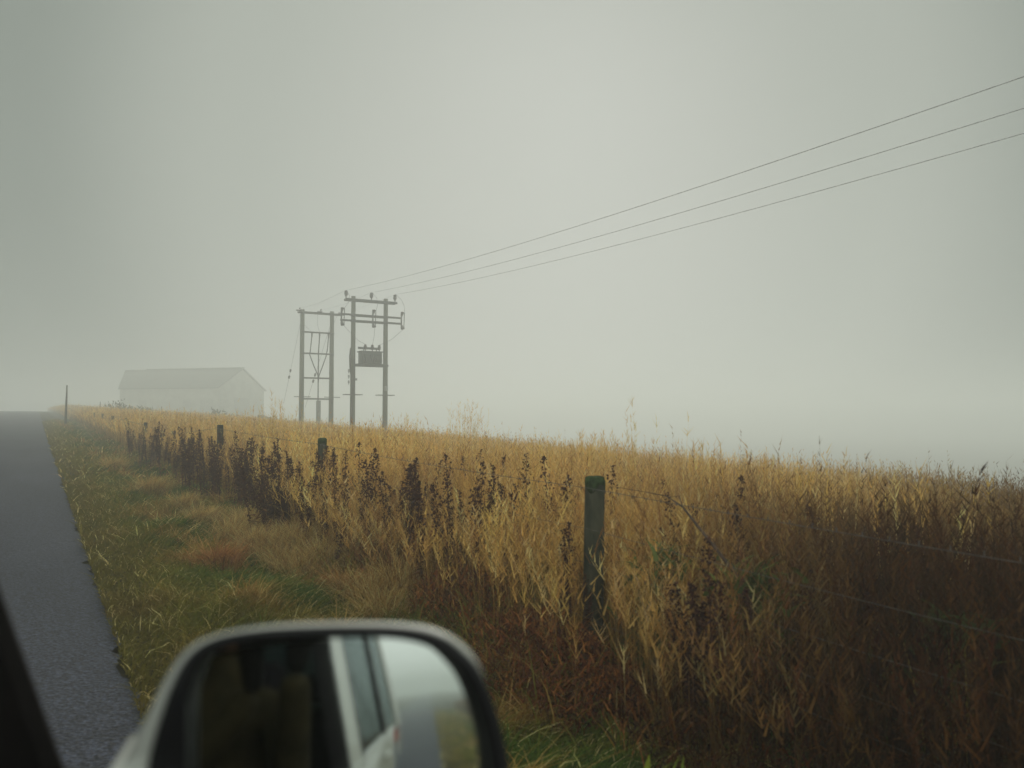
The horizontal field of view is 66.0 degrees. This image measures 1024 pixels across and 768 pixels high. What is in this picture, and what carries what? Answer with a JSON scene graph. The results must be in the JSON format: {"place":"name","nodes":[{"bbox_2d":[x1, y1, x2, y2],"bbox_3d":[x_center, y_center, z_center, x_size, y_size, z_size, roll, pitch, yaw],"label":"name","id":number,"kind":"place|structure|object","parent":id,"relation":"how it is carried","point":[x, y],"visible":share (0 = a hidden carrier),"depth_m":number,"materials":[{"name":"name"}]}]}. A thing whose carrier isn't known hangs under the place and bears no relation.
{"place":"outdoors","nodes":[
{"label":"outdoors","id":0,"kind":"place"},
{"bbox_2d":[0,411,145,767],"bbox_3d":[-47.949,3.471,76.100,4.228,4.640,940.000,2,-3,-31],"label":"road","id":1,"kind":"structure","parent":0,"point":[57,616],"depth_m":5.47,"materials":[{"name":"asphalt"}]},
{"bbox_2d":[0,589,509,767],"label":"car","id":2,"kind":"object","parent":1,"relation":"on","point":[350,695],"visible":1,"depth_m":0.58,"materials":[{"name":"silver metal"}]},
{"bbox_2d":[0,411,1023,767],"bbox_3d":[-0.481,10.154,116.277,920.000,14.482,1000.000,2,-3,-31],"label":"ground","id":3,"kind":"structure","parent":0,"point":[964,453],"depth_m":269.85,"materials":[{"name":"soil"}]},
{"bbox_2d":[64,385,67,424],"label":"marker pole","id":4,"kind":"object","parent":3,"relation":"on","point":[65,420],"visible":0.84,"depth_m":41.75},
{"bbox_2d":[90,451,136,470],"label":"grass tussock","id":5,"kind":"object","parent":3,"relation":"on","point":[119,462],"depth_m":15.69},
{"bbox_2d":[105,399,153,411],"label":"bush","id":6,"kind":"object","parent":3,"relation":"on","point":[121,407],"visible":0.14,"depth_m":66.48,"materials":[{"name":"brown plant"}]},
{"bbox_2d":[126,421,134,457],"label":"dock plant","id":7,"kind":"object","parent":3,"relation":"on","point":[128,441],"visible":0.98,"depth_m":19.54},
{"bbox_2d":[116,470,178,497],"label":"grass tussock","id":8,"kind":"object","parent":3,"relation":"on","point":[159,488],"depth_m":11.50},
{"bbox_2d":[148,433,154,468],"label":"dock plant","id":9,"kind":"object","parent":3,"relation":"on","point":[151,450],"visible":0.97,"depth_m":16.17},
{"bbox_2d":[154,426,163,476],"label":"dock plant","id":10,"kind":"object","parent":3,"relation":"on","point":[158,452],"visible":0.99,"depth_m":15.23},
{"bbox_2d":[164,430,175,477],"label":"dock plant","id":11,"kind":"object","parent":3,"relation":"on","point":[170,461],"visible":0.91,"depth_m":14.87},
{"bbox_2d":[177,426,188,486],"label":"dock plant","id":12,"kind":"object","parent":3,"relation":"on","point":[183,454],"visible":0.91,"depth_m":12.91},
{"bbox_2d":[151,486,222,513],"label":"grass tussock","id":13,"kind":"object","parent":3,"relation":"on","point":[186,500],"depth_m":10.22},
{"bbox_2d":[183,449,199,499],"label":"dock plant","id":14,"kind":"object","parent":3,"relation":"on","point":[188,467],"visible":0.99,"depth_m":11.77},
{"bbox_2d":[118,367,265,417],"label":"barn","id":15,"kind":"structure","parent":3,"relation":"on","point":[193,390],"depth_m":136.79,"materials":[{"name":"paint"}]},
{"bbox_2d":[200,400,213,413],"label":"door","id":16,"kind":"structure","parent":15,"relation":"in","point":[205,405],"depth_m":132.90,"materials":[{"name":"paint"}]},
{"bbox_2d":[234,398,249,417],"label":"door","id":17,"kind":"structure","parent":15,"relation":"in","point":[243,404],"depth_m":139.35,"materials":[{"name":"paint"}]},
{"bbox_2d":[187,426,196,485],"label":"dock plant","id":18,"kind":"object","parent":3,"relation":"on","point":[193,455],"visible":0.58,"depth_m":13.06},
{"bbox_2d":[187,429,203,496],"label":"dock plant","id":19,"kind":"object","parent":3,"relation":"on","point":[192,462],"visible":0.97,"depth_m":12.10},
{"bbox_2d":[192,433,204,484],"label":"dock plant","id":20,"kind":"object","parent":3,"relation":"on","point":[194,442],"visible":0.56,"depth_m":12.86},
{"bbox_2d":[168,502,229,528],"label":"grass tussock","id":21,"kind":"object","parent":3,"relation":"on","point":[203,514],"depth_m":9.10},
{"bbox_2d":[205,437,212,494],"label":"dock plant","id":22,"kind":"object","parent":3,"relation":"on","point":[210,456],"visible":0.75,"depth_m":11.94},
{"bbox_2d":[184,500,242,521],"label":"grass tussock","id":23,"kind":"object","parent":3,"relation":"on","point":[222,508],"depth_m":9.68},
{"bbox_2d":[207,440,219,495],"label":"dock plant","id":24,"kind":"object","parent":3,"relation":"on","point":[214,451],"visible":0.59,"depth_m":11.54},
{"bbox_2d":[168,532,264,575],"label":"grass tussock","id":25,"kind":"object","parent":3,"relation":"on","point":[227,554],"depth_m":6.72,"materials":[{"name":"plant"}]},
{"bbox_2d":[211,449,222,500],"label":"dock plant","id":26,"kind":"object","parent":3,"relation":"on","point":[215,468],"visible":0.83,"depth_m":11.34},
{"bbox_2d":[182,509,278,544],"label":"grass tussock","id":27,"kind":"object","parent":3,"relation":"on","point":[223,533],"depth_m":8.26,"materials":[{"name":"plant"}]},
{"bbox_2d":[209,503,256,519],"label":"grass tussock","id":28,"kind":"object","parent":3,"relation":"on","point":[234,509],"depth_m":9.45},
{"bbox_2d":[227,449,244,507],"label":"dock plant","id":29,"kind":"object","parent":3,"relation":"on","point":[235,482],"visible":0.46,"depth_m":10.50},
{"bbox_2d":[230,431,249,511],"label":"dock plant","id":30,"kind":"object","parent":3,"relation":"on","point":[236,466],"visible":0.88,"depth_m":9.95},
{"bbox_2d":[207,500,274,532],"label":"grass tussock","id":31,"kind":"object","parent":3,"relation":"on","point":[241,518],"depth_m":8.83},
{"bbox_2d":[232,438,254,508],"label":"dock plant","id":32,"kind":"object","parent":3,"relation":"on","point":[249,454],"visible":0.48,"depth_m":10.21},
{"bbox_2d":[239,454,253,502],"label":"dock plant","id":33,"kind":"object","parent":3,"relation":"on","point":[248,491],"visible":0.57,"depth_m":10.04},
{"bbox_2d":[240,467,257,533],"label":"dock plant","id":34,"kind":"object","parent":3,"relation":"on","point":[245,488],"visible":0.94,"depth_m":8.29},
{"bbox_2d":[246,441,256,507],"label":"dock plant","id":35,"kind":"object","parent":3,"relation":"on","point":[251,460],"visible":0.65,"depth_m":10.20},
{"bbox_2d":[210,514,300,561],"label":"grass tussock","id":36,"kind":"object","parent":3,"relation":"on","point":[255,532],"depth_m":7.61,"materials":[{"name":"plant"}]},
{"bbox_2d":[247,462,273,536],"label":"dock plant","id":37,"kind":"object","parent":3,"relation":"on","point":[263,513],"visible":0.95,"depth_m":8.08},
{"bbox_2d":[254,457,275,528],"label":"dock plant","id":38,"kind":"object","parent":3,"relation":"on","point":[261,469],"visible":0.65,"depth_m":8.56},
{"bbox_2d":[261,455,272,517],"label":"dock plant","id":39,"kind":"object","parent":3,"relation":"on","point":[269,456],"visible":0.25,"depth_m":8.94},
{"bbox_2d":[258,471,283,531],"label":"dock plant","id":40,"kind":"object","parent":3,"relation":"on","point":[273,503],"visible":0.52,"depth_m":8.47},
{"bbox_2d":[267,451,275,502],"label":"dock plant","id":41,"kind":"object","parent":3,"relation":"on","point":[271,472],"visible":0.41,"depth_m":8.85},
{"bbox_2d":[235,524,308,565],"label":"grass tussock","id":42,"kind":"object","parent":3,"relation":"on","point":[270,547],"depth_m":7.39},
{"bbox_2d":[263,458,281,532],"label":"dock plant","id":43,"kind":"object","parent":3,"relation":"on","point":[270,499],"visible":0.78,"depth_m":8.39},
{"bbox_2d":[270,441,279,520],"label":"dock plant","id":44,"kind":"object","parent":3,"relation":"on","point":[274,456],"visible":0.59,"depth_m":9.10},
{"bbox_2d":[241,539,321,579],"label":"grass tussock","id":45,"kind":"object","parent":3,"relation":"on","point":[270,557],"depth_m":6.94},
{"bbox_2d":[278,477,287,525],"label":"dock plant","id":46,"kind":"object","parent":3,"relation":"on","point":[282,499],"visible":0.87,"depth_m":8.30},
{"bbox_2d":[274,468,293,528],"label":"dock plant","id":47,"kind":"object","parent":3,"relation":"on","point":[286,479],"visible":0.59,"depth_m":8.34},
{"bbox_2d":[281,458,293,526],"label":"dock plant","id":48,"kind":"object","parent":3,"relation":"on","point":[288,485],"visible":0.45,"depth_m":8.44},
{"bbox_2d":[247,516,331,558],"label":"grass tussock","id":49,"kind":"object","parent":3,"relation":"on","point":[296,537],"depth_m":7.44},
{"bbox_2d":[265,515,314,538],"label":"grass tussock","id":50,"kind":"object","parent":3,"relation":"on","point":[287,524],"depth_m":7.95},
{"bbox_2d":[255,541,348,581],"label":"grass tussock","id":51,"kind":"object","parent":3,"relation":"on","point":[296,565],"depth_m":6.63,"materials":[{"name":"plant"}]},
{"bbox_2d":[293,461,312,533],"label":"dock plant","id":52,"kind":"object","parent":3,"relation":"on","point":[302,501],"visible":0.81,"depth_m":7.57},
{"bbox_2d":[299,455,322,538],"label":"dock plant","id":53,"kind":"object","parent":3,"relation":"on","point":[315,484],"visible":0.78,"depth_m":7.50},
{"bbox_2d":[271,524,358,573],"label":"grass tussock","id":54,"kind":"object","parent":3,"relation":"on","point":[318,551],"depth_m":6.81,"materials":[{"name":"plant"}]},
{"bbox_2d":[294,308,343,425],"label":"cable terminal pole","id":55,"kind":"object","parent":3,"relation":"on","point":[332,314],"visible":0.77,"depth_m":52.97,"materials":[{"name":"wood"}]},
{"bbox_2d":[314,496,328,548],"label":"dock plant","id":56,"kind":"object","parent":3,"relation":"on","point":[323,521],"visible":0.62,"depth_m":7.24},
{"bbox_2d":[314,460,332,527],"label":"dock plant","id":57,"kind":"object","parent":3,"relation":"on","point":[324,487],"visible":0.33,"depth_m":7.67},
{"bbox_2d":[329,448,337,533],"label":"dock plant","id":58,"kind":"object","parent":3,"relation":"on","point":[333,460],"visible":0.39,"depth_m":7.99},
{"bbox_2d":[293,558,377,604],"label":"grass tussock","id":59,"kind":"object","parent":3,"relation":"on","point":[337,579],"depth_m":6.04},
{"bbox_2d":[331,450,349,543],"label":"dock plant","id":60,"kind":"object","parent":3,"relation":"on","point":[344,476],"visible":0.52,"depth_m":7.18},
{"bbox_2d":[331,505,349,571],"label":"dock plant","id":61,"kind":"object","parent":3,"relation":"on","point":[340,545],"visible":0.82,"depth_m":6.62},
{"bbox_2d":[303,564,380,610],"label":"grass tussock","id":62,"kind":"object","parent":3,"relation":"on","point":[346,584],"depth_m":5.94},
{"bbox_2d":[297,527,389,567],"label":"grass tussock","id":63,"kind":"object","parent":3,"relation":"on","point":[342,556],"depth_m":6.69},
{"bbox_2d":[354,442,373,499],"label":"dock plant","id":64,"kind":"object","parent":3,"relation":"on","point":[359,443],"visible":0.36,"depth_m":7.55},
{"bbox_2d":[306,557,423,617],"bbox_3d":[-1.032,1.496,5.947,1.059,0.402,1.269,0,-3,-7],"label":"grass tussock","id":65,"kind":"object","parent":3,"relation":"on","point":[362,588],"depth_m":5.78,"materials":[{"name":"plant"}]},
{"bbox_2d":[357,459,374,538],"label":"dock plant","id":66,"kind":"object","parent":3,"relation":"on","point":[367,468],"visible":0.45,"depth_m":6.88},
{"bbox_2d":[358,476,375,562],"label":"dock plant","id":67,"kind":"object","parent":3,"relation":"on","point":[368,496],"visible":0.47,"depth_m":6.57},
{"bbox_2d":[340,290,404,429],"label":"transformer pole","id":68,"kind":"object","parent":3,"relation":"on","point":[372,358],"visible":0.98,"depth_m":46.02,"materials":[{"name":"wood"}]},
{"bbox_2d":[349,76,1023,289],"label":"overhead wire","id":69,"kind":"object","parent":68,"relation":"attached to","point":[749,169],"visible":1,"depth_m":16.56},
{"bbox_2d":[372,108,1023,292],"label":"overhead wire","id":70,"kind":"object","parent":68,"relation":"attached to","point":[758,189],"visible":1,"depth_m":18.03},
{"bbox_2d":[395,133,1023,294],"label":"overhead wire","id":71,"kind":"object","parent":68,"relation":"attached to","point":[765,205],"visible":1,"depth_m":19.64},
{"bbox_2d":[367,447,380,511],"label":"dock plant","id":72,"kind":"object","parent":3,"relation":"on","point":[373,463],"visible":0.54,"depth_m":7.08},
{"bbox_2d":[313,573,440,622],"bbox_3d":[-0.893,1.501,5.450,0.978,0.351,1.221,2,-3,-31],"label":"grass tussock","id":73,"kind":"object","parent":3,"relation":"on","point":[371,605],"depth_m":5.38,"materials":[{"name":"plant"}]},
{"bbox_2d":[377,471,394,555],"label":"dock plant","id":74,"kind":"object","parent":3,"relation":"on","point":[381,494],"visible":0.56,"depth_m":6.38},
{"bbox_2d":[335,547,440,602],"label":"grass tussock","id":75,"kind":"object","parent":3,"relation":"on","point":[391,574],"depth_m":5.75,"materials":[{"name":"plant"}]},
{"bbox_2d":[382,457,418,570],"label":"dock plant","id":76,"kind":"object","parent":3,"relation":"on","point":[417,459],"visible":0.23,"depth_m":6.35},
{"bbox_2d":[359,551,445,599],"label":"grass tussock","id":77,"kind":"object","parent":3,"relation":"on","point":[401,571],"depth_m":5.82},
{"bbox_2d":[397,481,415,564],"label":"dock plant","id":78,"kind":"object","parent":3,"relation":"on","point":[403,512],"visible":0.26,"depth_m":6.08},
{"bbox_2d":[395,481,421,573],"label":"dock plant","id":79,"kind":"object","parent":3,"relation":"on","point":[413,497],"visible":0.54,"depth_m":5.98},
{"bbox_2d":[398,460,420,566],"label":"dock plant","id":80,"kind":"object","parent":3,"relation":"on","point":[410,483],"visible":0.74,"depth_m":5.95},
{"bbox_2d":[407,525,423,578],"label":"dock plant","id":81,"kind":"object","parent":3,"relation":"on","point":[409,527],"visible":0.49,"depth_m":5.70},
{"bbox_2d":[412,484,428,599],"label":"dock plant","id":82,"kind":"object","parent":3,"relation":"on","point":[420,517],"visible":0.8,"depth_m":5.51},
{"bbox_2d":[429,454,453,550],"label":"dock plant","id":83,"kind":"object","parent":3,"relation":"on","point":[433,485],"visible":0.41,"depth_m":5.92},
{"bbox_2d":[430,474,457,571],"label":"dock plant","id":84,"kind":"object","parent":3,"relation":"on","point":[448,524],"visible":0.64,"depth_m":5.48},
{"bbox_2d":[450,504,466,599],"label":"dock plant","id":85,"kind":"object","parent":3,"relation":"on","point":[459,550],"visible":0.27,"depth_m":5.46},
{"bbox_2d":[456,489,468,580],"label":"dock plant","id":86,"kind":"object","parent":3,"relation":"on","point":[460,503],"visible":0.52,"depth_m":5.54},
{"bbox_2d":[40,418,905,767],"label":"verge grass","id":87,"kind":"structure","parent":3,"relation":"on","point":[210,596],"depth_m":5.50,"materials":[{"name":"plant"}]},
{"bbox_2d":[465,461,489,600],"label":"dock plant","id":88,"kind":"object","parent":3,"relation":"on","point":[479,488],"visible":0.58,"depth_m":5.28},
{"bbox_2d":[482,463,500,577],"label":"dock plant","id":89,"kind":"object","parent":3,"relation":"on","point":[493,468],"visible":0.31,"depth_m":5.54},
{"bbox_2d":[485,480,510,567],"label":"dock plant","id":90,"kind":"object","parent":3,"relation":"on","point":[489,492],"visible":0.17,"depth_m":5.54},
{"bbox_2d":[496,483,517,587],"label":"dock plant","id":91,"kind":"object","parent":3,"relation":"on","point":[501,492],"visible":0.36,"depth_m":5.44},
{"bbox_2d":[512,453,538,528],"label":"dock plant","id":92,"kind":"object","parent":3,"relation":"on","point":[525,481],"visible":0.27,"depth_m":5.80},
{"bbox_2d":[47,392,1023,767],"bbox_3d":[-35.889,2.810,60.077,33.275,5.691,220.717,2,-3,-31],"label":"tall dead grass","id":93,"kind":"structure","parent":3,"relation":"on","point":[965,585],"depth_m":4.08,"materials":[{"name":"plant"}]},
{"bbox_2d":[68,417,1022,767],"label":"field undergrowth","id":94,"kind":"object","parent":3,"relation":"on","point":[620,727],"visible":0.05,"depth_m":3.64,"materials":[{"name":"brown plant"}]},
{"bbox_2d":[539,455,567,577],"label":"dock plant","id":95,"kind":"object","parent":3,"relation":"on","point":[543,459],"visible":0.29,"depth_m":5.55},
{"bbox_2d":[93,413,1023,767],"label":"wire fence","id":96,"kind":"object","parent":3,"relation":"on","point":[593,487],"visible":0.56,"depth_m":4.36,"materials":[{"name":"green wood"}]},
{"bbox_2d":[554,552,574,640],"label":"dock plant","id":97,"kind":"object","parent":3,"relation":"on","point":[568,601],"visible":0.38,"depth_m":4.34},
{"bbox_2d":[554,521,578,633],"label":"dock plant","id":98,"kind":"object","parent":3,"relation":"on","point":[565,535],"visible":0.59,"depth_m":4.35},
{"bbox_2d":[561,474,580,575],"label":"dock plant","id":99,"kind":"object","parent":3,"relation":"on","point":[568,478],"visible":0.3,"depth_m":5.53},
{"bbox_2d":[580,574,596,663],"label":"dock plant","id":100,"kind":"object","parent":3,"relation":"on","point":[588,607],"visible":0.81,"depth_m":4.23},
{"bbox_2d":[604,465,618,611],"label":"dock plant","id":101,"kind":"object","parent":3,"relation":"on","point":[610,482],"visible":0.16,"depth_m":5.46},
{"bbox_2d":[644,754,683,767],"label":"leafy weed","id":102,"kind":"object","parent":3,"relation":"on","point":[647,764],"visible":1,"depth_m":2.43,"materials":[{"name":"green plant"}]},
{"bbox_2d":[598,539,730,691],"bbox_3d":[0.791,1.179,3.948,0.712,0.812,0.626,-1,-3,23],"label":"leafy weed","id":103,"kind":"object","parent":3,"relation":"on","point":[655,557],"visible":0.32,"depth_m":3.97,"materials":[{"name":"green plant"}]},
{"bbox_2d":[659,492,695,630],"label":"dock plant","id":104,"kind":"object","parent":3,"relation":"on","point":[670,511],"visible":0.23,"depth_m":4.56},
{"bbox_2d":[337,534,1023,767],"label":"dead bracken","id":105,"kind":"object","parent":3,"relation":"on","point":[592,657],"visible":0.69,"depth_m":3.80,"materials":[{"name":"brown plant"}]},
{"bbox_2d":[667,601,706,751],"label":"dock plant","id":106,"kind":"object","parent":3,"relation":"on","point":[702,611],"visible":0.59,"depth_m":3.29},
{"bbox_2d":[617,487,765,712],"bbox_3d":[0.875,1.044,4.055,0.046,0.926,1.280,1,-3,-22],"label":"bramble stem","id":107,"kind":"object","parent":3,"relation":"on","point":[720,554],"visible":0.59,"depth_m":3.81,"materials":[{"name":"brown plant"}]},
{"bbox_2d":[663,580,720,757],"bbox_3d":[0.759,1.232,3.359,0.182,0.768,0.175,-16,-17,29],"label":"dock plant","id":108,"kind":"object","parent":3,"relation":"on","point":[676,627],"visible":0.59,"depth_m":3.39,"materials":[{"name":"plant"}]},
{"bbox_2d":[675,581,708,758],"bbox_3d":[0.742,1.200,3.263,0.140,0.753,0.182,-2,2,-11],"label":"dock plant","id":109,"kind":"object","parent":3,"relation":"on","point":[688,678],"visible":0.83,"depth_m":3.28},
{"bbox_2d":[688,502,709,610],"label":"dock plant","id":110,"kind":"object","parent":3,"relation":"on","point":[702,529],"visible":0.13,"depth_m":5.01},
{"bbox_2d":[683,537,731,755],"bbox_3d":[0.817,1.092,3.289,0.193,0.920,0.212,2,-3,-36],"label":"dock plant","id":111,"kind":"object","parent":3,"relation":"on","point":[702,622],"visible":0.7,"depth_m":3.26,"materials":[{"name":"plant"}]},
{"bbox_2d":[718,475,749,601],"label":"dock plant","id":112,"kind":"object","parent":3,"relation":"on","point":[741,480],"visible":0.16,"depth_m":5.00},
{"bbox_2d":[728,504,750,638],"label":"dock plant","id":113,"kind":"object","parent":3,"relation":"on","point":[736,518],"visible":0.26,"depth_m":4.18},
{"bbox_2d":[693,551,822,719],"bbox_3d":[1.098,1.158,3.588,0.757,0.792,0.633,2,-3,-31],"label":"leafy weed","id":114,"kind":"object","parent":3,"relation":"on","point":[751,580],"visible":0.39,"depth_m":3.58,"materials":[{"name":"green plant"}]},
{"bbox_2d":[740,578,775,733],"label":"dock plant","id":115,"kind":"object","parent":3,"relation":"on","point":[747,603],"visible":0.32,"depth_m":3.42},
{"bbox_2d":[847,599,1022,767],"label":"leafy weed","id":116,"kind":"object","parent":3,"relation":"on","point":[997,646],"visible":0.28,"depth_m":2.95,"materials":[{"name":"green plant"}]},
{"bbox_2d":[0,0,1023,434],"label":"sky","id":117,"kind":"structure","parent":0,"point":[180,179],"materials":[{"name":"grey"}]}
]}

